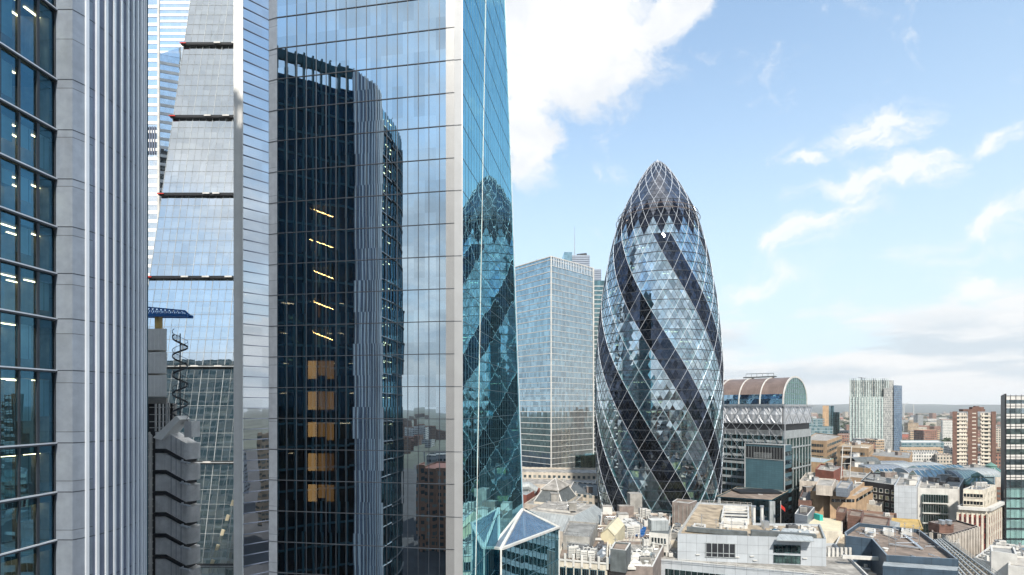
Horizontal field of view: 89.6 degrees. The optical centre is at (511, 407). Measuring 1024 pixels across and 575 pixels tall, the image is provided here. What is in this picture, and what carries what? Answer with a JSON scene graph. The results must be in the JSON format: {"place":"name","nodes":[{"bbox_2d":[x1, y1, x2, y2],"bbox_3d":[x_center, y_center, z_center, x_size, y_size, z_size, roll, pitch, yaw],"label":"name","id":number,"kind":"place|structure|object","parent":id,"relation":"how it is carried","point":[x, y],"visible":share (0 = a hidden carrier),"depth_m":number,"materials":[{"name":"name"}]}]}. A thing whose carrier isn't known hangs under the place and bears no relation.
{"place":"outdoors","nodes":[
{"label":"outdoors","id":0,"kind":"place"},
{"bbox_2d":[0,0,147,574],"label":"office tower","id":1,"kind":"structure","parent":0,"point":[73,287],"depth_m":42.36,"materials":[{"name":"silver metal"}]},
{"bbox_2d":[148,329,199,574],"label":"service tower","id":2,"kind":"structure","parent":0,"point":[173,498],"depth_m":87.60,"materials":[{"name":"metal"}]},
{"bbox_2d":[148,307,192,328],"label":"roof crane","id":3,"kind":"object","parent":2,"relation":"on","point":[159,315],"visible":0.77,"depth_m":89.39,"materials":[{"name":"blue metal"}]},
{"bbox_2d":[523,482,539,505],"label":"office block","id":4,"kind":"structure","parent":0,"point":[530,490],"depth_m":256.74,"materials":[{"name":"red brick"}]},
{"bbox_2d":[524,478,582,509],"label":"pyramid roof block","id":5,"kind":"structure","parent":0,"point":[564,490],"depth_m":231.32,"materials":[{"name":"stone"}]},
{"bbox_2d":[515,256,595,467],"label":"office tower","id":6,"kind":"structure","parent":0,"point":[555,312],"depth_m":383.64,"materials":[{"name":"blue glass"}]},
{"bbox_2d":[523,478,595,490],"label":"office block","id":7,"kind":"structure","parent":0,"point":[540,483],"depth_m":305.81,"materials":[{"name":"concrete"}]},
{"bbox_2d":[529,492,601,547],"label":"mansard block","id":8,"kind":"structure","parent":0,"point":[555,510],"depth_m":177.48,"materials":[{"name":"stone"}]},
{"bbox_2d":[560,518,608,574],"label":"office block","id":9,"kind":"structure","parent":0,"point":[584,549],"depth_m":119.33,"materials":[{"name":"grey concrete"}]},
{"bbox_2d":[560,567,565,574],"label":"window","id":10,"kind":"structure","parent":9,"relation":"in","point":[562,569],"depth_m":117.54,"materials":[{"name":"black glass"}]},
{"bbox_2d":[567,567,572,574],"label":"window","id":11,"kind":"structure","parent":9,"relation":"in","point":[569,570],"depth_m":117.17,"materials":[{"name":"black glass"}]},
{"bbox_2d":[574,568,580,574],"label":"window","id":12,"kind":"structure","parent":9,"relation":"in","point":[577,571],"depth_m":116.66,"materials":[{"name":"black glass"}]},
{"bbox_2d":[582,569,588,574],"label":"window","id":13,"kind":"structure","parent":9,"relation":"in","point":[584,571],"depth_m":116.15,"materials":[{"name":"black glass"}]},
{"bbox_2d":[590,569,596,574],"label":"window","id":14,"kind":"structure","parent":9,"relation":"in","point":[592,572],"depth_m":115.64,"materials":[{"name":"black glass"}]},
{"bbox_2d":[598,570,604,574],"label":"window","id":15,"kind":"structure","parent":9,"relation":"in","point":[600,572],"depth_m":115.13,"materials":[{"name":"black glass"}]},
{"bbox_2d":[571,481,598,506],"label":"office block","id":16,"kind":"structure","parent":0,"point":[588,491],"depth_m":256.76,"materials":[{"name":"white paint"}]},
{"bbox_2d":[600,492,670,540],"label":"office block","id":17,"kind":"structure","parent":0,"point":[633,515],"depth_m":171.20,"materials":[{"name":"concrete"}]},
{"bbox_2d":[601,517,624,543],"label":"gabled hut","id":18,"kind":"object","parent":17,"relation":"on","point":[613,529],"visible":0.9,"depth_m":136.71,"materials":[{"name":"beige"}]},
{"bbox_2d":[635,526,645,536],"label":"tarpaulin","id":19,"kind":"object","parent":17,"relation":"on","point":[642,530],"visible":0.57,"depth_m":151.07,"materials":[{"name":"blue plastic"}]},
{"bbox_2d":[608,531,663,574],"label":"office block","id":20,"kind":"structure","parent":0,"point":[640,557],"depth_m":117.20,"materials":[{"name":"white concrete"}]},
{"bbox_2d":[595,159,723,528],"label":"diagrid tower","id":21,"kind":"structure","parent":0,"point":[659,399],"depth_m":215.59,"materials":[{"name":"blue glass"}]},
{"bbox_2d":[716,487,788,522],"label":"office block","id":22,"kind":"structure","parent":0,"point":[769,499],"depth_m":214.35,"materials":[{"name":"grey glass"}]},
{"bbox_2d":[506,0,1023,404],"label":"sky","id":23,"kind":"structure","parent":0,"point":[852,171],"materials":[{"name":"blue"}]},
{"bbox_2d":[780,501,784,522],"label":"flag","id":24,"kind":"object","parent":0,"point":[782,507],"visible":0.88,"depth_m":200.03,"materials":[{"name":"red fabric"}]},
{"bbox_2d":[809,418,824,425],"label":"office block","id":25,"kind":"structure","parent":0,"point":[819,421],"depth_m":720.00,"materials":[{"name":"blue glass"}]},
{"bbox_2d":[809,426,832,434],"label":"office block","id":26,"kind":"structure","parent":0,"point":[822,429],"depth_m":600.00,"materials":[{"name":"teal glass"}]},
{"bbox_2d":[811,456,833,471],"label":"office block","id":27,"kind":"structure","parent":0,"point":[816,461],"depth_m":318.12,"materials":[{"name":"beige brick"}]},
{"bbox_2d":[809,518,842,542],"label":"office block","id":28,"kind":"structure","parent":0,"point":[832,529],"depth_m":165.94,"materials":[{"name":"beige concrete"}]},
{"bbox_2d":[837,434,849,442],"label":"office block","id":29,"kind":"structure","parent":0,"point":[845,437],"depth_m":700.00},
{"bbox_2d":[840,430,848,433],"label":"office block","id":30,"kind":"structure","parent":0,"point":[844,431],"depth_m":800.00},
{"bbox_2d":[842,412,847,418],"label":"building","id":31,"kind":"structure","parent":0,"point":[844,414],"depth_m":2896.86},
{"bbox_2d":[844,441,875,448],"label":"street block","id":32,"kind":"structure","parent":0,"point":[866,442],"depth_m":616.57,"materials":[{"name":"brown paint"}]},
{"bbox_2d":[836,506,899,533],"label":"brick block","id":33,"kind":"structure","parent":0,"point":[849,518],"depth_m":173.96,"materials":[{"name":"brown brick"}]},
{"bbox_2d":[852,435,883,440],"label":"street block","id":34,"kind":"structure","parent":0,"point":[860,439],"depth_m":676.97,"materials":[{"name":"grey concrete"}]},
{"bbox_2d":[864,438,883,449],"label":"street block","id":35,"kind":"structure","parent":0,"point":[879,443],"depth_m":642.32,"materials":[{"name":"beige concrete"}]},
{"bbox_2d":[849,377,901,450],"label":"apartment tower","id":36,"kind":"structure","parent":0,"point":[875,408],"depth_m":746.03,"materials":[{"name":"concrete"}]},
{"bbox_2d":[902,434,907,439],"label":"building","id":37,"kind":"structure","parent":0,"point":[904,436],"depth_m":1005.22,"materials":[{"name":"brick"}]},
{"bbox_2d":[811,404,1000,412],"bbox_3d":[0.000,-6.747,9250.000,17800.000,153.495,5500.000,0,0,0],"label":"hills","id":38,"kind":"structure","parent":0,"point":[922,408],"depth_m":8096.01,"materials":[{"name":"grey"}]},
{"bbox_2d":[817,413,1000,441],"bbox_3d":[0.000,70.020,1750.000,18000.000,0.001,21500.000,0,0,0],"label":"ground","id":39,"kind":"structure","parent":0,"point":[945,416],"depth_m":2641.04,"materials":[{"name":"grey"}]},
{"bbox_2d":[904,422,918,431],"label":"building","id":40,"kind":"structure","parent":0,"point":[910,426],"depth_m":1254.01,"materials":[{"name":"beige concrete"}]},
{"bbox_2d":[913,415,922,424],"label":"building","id":41,"kind":"structure","parent":0,"point":[918,419],"depth_m":1655.56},
{"bbox_2d":[899,447,942,452],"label":"office block","id":42,"kind":"structure","parent":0,"point":[937,449],"depth_m":590.00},
{"bbox_2d":[900,440,943,452],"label":"station shed","id":43,"kind":"structure","parent":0,"point":[921,443],"depth_m":640.00,"materials":[{"name":"white paint"}]},
{"bbox_2d":[907,451,938,461],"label":"office block","id":44,"kind":"structure","parent":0,"point":[921,456],"depth_m":520.00,"materials":[{"name":"white concrete"}]},
{"bbox_2d":[908,430,939,439],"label":"office block","id":45,"kind":"structure","parent":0,"point":[910,434],"depth_m":900.00,"materials":[{"name":"beige concrete"}]},
{"bbox_2d":[914,430,936,439],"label":"building","id":46,"kind":"structure","parent":0,"point":[925,434],"depth_m":817.45,"materials":[{"name":"brick"}]},
{"bbox_2d":[924,422,936,425],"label":"building","id":47,"kind":"structure","parent":0,"point":[929,423],"depth_m":1844.00,"materials":[{"name":"white concrete"}]},
{"bbox_2d":[929,413,935,418],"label":"building","id":48,"kind":"structure","parent":0,"point":[932,415],"depth_m":2646.19,"materials":[{"name":"brick"}]},
{"bbox_2d":[930,426,940,431],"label":"building","id":49,"kind":"structure","parent":0,"point":[935,427],"depth_m":1462.87,"materials":[{"name":"brick"}]},
{"bbox_2d":[935,453,951,463],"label":"office block","id":50,"kind":"structure","parent":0,"point":[943,458],"depth_m":500.00,"materials":[{"name":"white concrete"}]},
{"bbox_2d":[941,420,951,439],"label":"office block","id":51,"kind":"structure","parent":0,"point":[946,428],"depth_m":1100.00,"materials":[{"name":"white concrete"}]},
{"bbox_2d":[942,441,951,444],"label":"building","id":52,"kind":"structure","parent":0,"point":[947,443],"depth_m":845.95,"materials":[{"name":"white concrete"}]},
{"bbox_2d":[944,445,951,454],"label":"street block","id":53,"kind":"structure","parent":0,"point":[947,448],"depth_m":716.34,"materials":[{"name":"silver metal"}]},
{"bbox_2d":[967,454,990,464],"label":"street block","id":54,"kind":"structure","parent":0,"point":[978,460],"depth_m":432.21,"materials":[{"name":"white paint"}]},
{"bbox_2d":[967,452,1000,468],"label":"street block","id":55,"kind":"structure","parent":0,"point":[998,459],"depth_m":454.91,"materials":[{"name":"red brick"}]},
{"bbox_2d":[990,428,1000,446],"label":"building","id":56,"kind":"structure","parent":0,"point":[998,435],"depth_m":789.54,"materials":[{"name":"white concrete"}]},
{"bbox_2d":[990,447,1000,452],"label":"street block","id":57,"kind":"structure","parent":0,"point":[998,449],"depth_m":511.44,"materials":[{"name":"white paint"}]},
{"bbox_2d":[997,487,1000,499],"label":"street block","id":58,"kind":"structure","parent":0,"point":[998,493],"depth_m":345.59,"materials":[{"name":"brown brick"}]},
{"bbox_2d":[1001,394,1023,544],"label":"office tower","id":59,"kind":"structure","parent":0,"point":[1012,452],"depth_m":205.35,"materials":[{"name":"white glass"}]},
{"label":"street","id":60,"kind":"structure","parent":0,"visible":0},
{"bbox_2d":[148,0,159,281],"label":"skyscraper","id":61,"kind":"structure","parent":60,"relation":"on","point":[153,106],"depth_m":224.80,"materials":[{"name":"white glass"}]},
{"bbox_2d":[160,47,182,200],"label":"skyscraper","id":62,"kind":"structure","parent":60,"relation":"on","point":[170,62],"depth_m":238.94,"materials":[{"name":"blue glass"}]},
{"bbox_2d":[160,0,189,52],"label":"skyscraper","id":63,"kind":"structure","parent":60,"relation":"on","point":[173,18],"depth_m":300.00,"materials":[{"name":"white glass"}]},
{"bbox_2d":[148,0,233,574],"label":"wedge tower","id":64,"kind":"structure","parent":60,"relation":"on","point":[192,269],"depth_m":161.24,"materials":[{"name":"grey glass"}]},
{"bbox_2d":[234,0,523,574],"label":"glass tower","id":65,"kind":"structure","parent":60,"relation":"on","point":[377,426],"depth_m":71.41,"materials":[{"name":"blue glass"}]},
{"bbox_2d":[494,508,560,574],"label":"glass pavilion","id":66,"kind":"structure","parent":60,"relation":"on","point":[528,542],"depth_m":95.51,"materials":[{"name":"blue glass"}]},
{"bbox_2d":[522,467,596,483],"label":"office block","id":67,"kind":"structure","parent":60,"relation":"on","point":[559,473],"depth_m":317.59,"materials":[{"name":"white paint"}]},
{"bbox_2d":[562,227,603,452],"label":"skyscraper","id":68,"kind":"structure","parent":60,"relation":"on","point":[583,258],"depth_m":462.00,"materials":[{"name":"grey glass"}]},
{"bbox_2d":[648,518,671,555],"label":"office block","id":69,"kind":"structure","parent":60,"relation":"on","point":[660,531],"depth_m":134.94,"materials":[{"name":"white paint"}]},
{"bbox_2d":[671,523,681,547],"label":"office block","id":70,"kind":"structure","parent":60,"relation":"on","point":[675,529],"depth_m":142.93,"materials":[{"name":"beige concrete"}]},
{"bbox_2d":[672,499,696,525],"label":"office block","id":71,"kind":"structure","parent":60,"relation":"on","point":[682,509],"depth_m":169.68,"materials":[{"name":"brown concrete"}]},
{"bbox_2d":[661,500,867,574],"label":"office block","id":72,"kind":"structure","parent":60,"relation":"on","point":[718,538],"depth_m":126.14,"materials":[{"name":"white paint"}]},
{"bbox_2d":[705,542,735,557],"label":"louvre window","id":73,"kind":"structure","parent":72,"relation":"in","point":[720,550],"depth_m":126.54,"materials":[{"name":"metal"}]},
{"bbox_2d":[752,505,755,522],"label":"flue","id":74,"kind":"object","parent":72,"relation":"on","point":[754,511],"visible":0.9,"depth_m":147.15,"materials":[{"name":"white paint"}]},
{"bbox_2d":[760,505,763,522],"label":"flue","id":75,"kind":"object","parent":72,"relation":"on","point":[761,512],"visible":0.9,"depth_m":147.20,"materials":[{"name":"white paint"}]},
{"bbox_2d":[721,373,813,523],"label":"vaulted tower","id":76,"kind":"structure","parent":60,"relation":"on","point":[770,410],"depth_m":276.25,"materials":[{"name":"grey glass"}]},
{"bbox_2d":[744,443,791,522],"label":"plant block","id":77,"kind":"structure","parent":60,"relation":"on","point":[767,465],"depth_m":248.59,"materials":[{"name":"teal glass"}]},
{"bbox_2d":[798,485,813,506],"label":"brick block","id":78,"kind":"structure","parent":60,"relation":"on","point":[804,498],"depth_m":222.97,"materials":[{"name":"brown brick"}]},
{"bbox_2d":[795,505,822,523],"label":"office block","id":79,"kind":"structure","parent":60,"relation":"on","point":[804,514],"depth_m":177.66,"materials":[{"name":"grey concrete"}]},
{"bbox_2d":[800,472,818,494],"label":"office block","id":80,"kind":"structure","parent":60,"relation":"on","point":[808,479],"depth_m":255.50,"materials":[{"name":"concrete"}]},
{"bbox_2d":[823,406,828,425],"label":"building","id":81,"kind":"structure","parent":60,"relation":"on","point":[826,412],"depth_m":760.00,"materials":[{"name":"beige concrete"}]},
{"bbox_2d":[811,433,841,465],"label":"brick block","id":82,"kind":"structure","parent":60,"relation":"on","point":[824,445],"depth_m":388.41,"materials":[{"name":"beige brick"}]},
{"bbox_2d":[815,462,842,480],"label":"brick block","id":83,"kind":"structure","parent":60,"relation":"on","point":[828,470],"depth_m":269.29,"materials":[{"name":"red brick"}]},
{"bbox_2d":[829,406,833,434],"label":"building","id":84,"kind":"structure","parent":60,"relation":"on","point":[831,415],"depth_m":762.00,"materials":[{"name":"blue glass"}]},
{"bbox_2d":[834,412,839,434],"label":"building","id":85,"kind":"structure","parent":60,"relation":"on","point":[836,423],"depth_m":768.00,"materials":[{"name":"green glass"}]},
{"bbox_2d":[810,478,872,518],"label":"brick block","id":86,"kind":"structure","parent":60,"relation":"on","point":[828,497],"depth_m":213.81,"materials":[{"name":"brown brick"}]},
{"bbox_2d":[840,452,866,468],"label":"brick block","id":87,"kind":"structure","parent":60,"relation":"on","point":[855,454],"depth_m":344.02,"materials":[{"name":"white paint"}]},
{"bbox_2d":[840,446,867,481],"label":"brick block","id":88,"kind":"structure","parent":60,"relation":"on","point":[855,476],"depth_m":271.10,"materials":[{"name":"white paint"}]},
{"bbox_2d":[837,440,873,465],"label":"brick block","id":89,"kind":"structure","parent":60,"relation":"on","point":[863,449],"depth_m":358.99,"materials":[{"name":"beige brick"}]},
{"bbox_2d":[843,456,880,472],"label":"brick block","id":90,"kind":"structure","parent":60,"relation":"on","point":[855,462],"depth_m":305.61,"materials":[{"name":"concrete"}]},
{"bbox_2d":[867,499,883,511],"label":"office block","id":91,"kind":"structure","parent":60,"relation":"on","point":[873,505],"depth_m":224.77,"materials":[{"name":"beige concrete"}]},
{"bbox_2d":[861,471,898,512],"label":"office block","id":92,"kind":"structure","parent":60,"relation":"on","point":[882,483],"depth_m":235.58,"materials":[{"name":"metal"}]},
{"bbox_2d":[871,449,911,461],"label":"brick block","id":93,"kind":"structure","parent":60,"relation":"on","point":[885,455],"depth_m":363.81,"materials":[{"name":"white paint"}]},
{"bbox_2d":[827,523,957,574],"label":"office block","id":94,"kind":"structure","parent":60,"relation":"on","point":[871,549],"depth_m":125.06,"materials":[{"name":"grey concrete"}]},
{"bbox_2d":[891,518,922,531],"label":"site hoarding","id":95,"kind":"object","parent":60,"relation":"on","point":[916,522],"visible":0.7,"depth_m":174.58,"materials":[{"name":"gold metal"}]},
{"bbox_2d":[894,473,920,518],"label":"panel block","id":96,"kind":"structure","parent":60,"relation":"on","point":[906,485],"depth_m":217.34,"materials":[{"name":"white paint"}]},
{"bbox_2d":[847,460,1000,483],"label":"market hall","id":97,"kind":"structure","parent":60,"relation":"on","point":[928,468],"depth_m":290.58,"materials":[{"name":"glass"}]},
{"bbox_2d":[986,462,1000,486],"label":"domed pavilion","id":98,"kind":"structure","parent":97,"relation":"on","point":[997,479],"depth_m":325.35,"materials":[{"name":"stone"}]},
{"bbox_2d":[918,474,964,535],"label":"modern office","id":99,"kind":"structure","parent":60,"relation":"on","point":[940,496],"depth_m":220.17,"materials":[{"name":"white paint"}]},
{"bbox_2d":[964,472,994,487],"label":"domed pavilion","id":100,"kind":"structure","parent":99,"relation":"on","point":[973,478],"depth_m":244.32,"materials":[{"name":"glass"}]},
{"bbox_2d":[927,533,959,548],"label":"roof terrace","id":101,"kind":"structure","parent":60,"relation":"on","point":[956,543],"depth_m":142.94,"materials":[{"name":"concrete"}]},
{"bbox_2d":[928,519,979,558],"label":"office block","id":102,"kind":"structure","parent":60,"relation":"on","point":[965,535],"depth_m":149.51,"materials":[{"name":"concrete"}]},
{"bbox_2d":[934,535,999,574],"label":"walkway roof","id":103,"kind":"structure","parent":60,"relation":"on","point":[968,565],"depth_m":121.75,"materials":[{"name":"white metal"}]},
{"bbox_2d":[952,406,995,465],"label":"brick high rise","id":104,"kind":"structure","parent":60,"relation":"on","point":[959,438],"depth_m":390.80,"materials":[{"name":"brick"}]},
{"bbox_2d":[956,481,1004,552],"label":"stone office","id":105,"kind":"structure","parent":60,"relation":"on","point":[982,507],"depth_m":194.98,"materials":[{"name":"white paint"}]},
{"bbox_2d":[974,539,1023,574],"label":"office block","id":106,"kind":"structure","parent":60,"relation":"on","point":[1001,556],"depth_m":123.81,"materials":[{"name":"white paint"}]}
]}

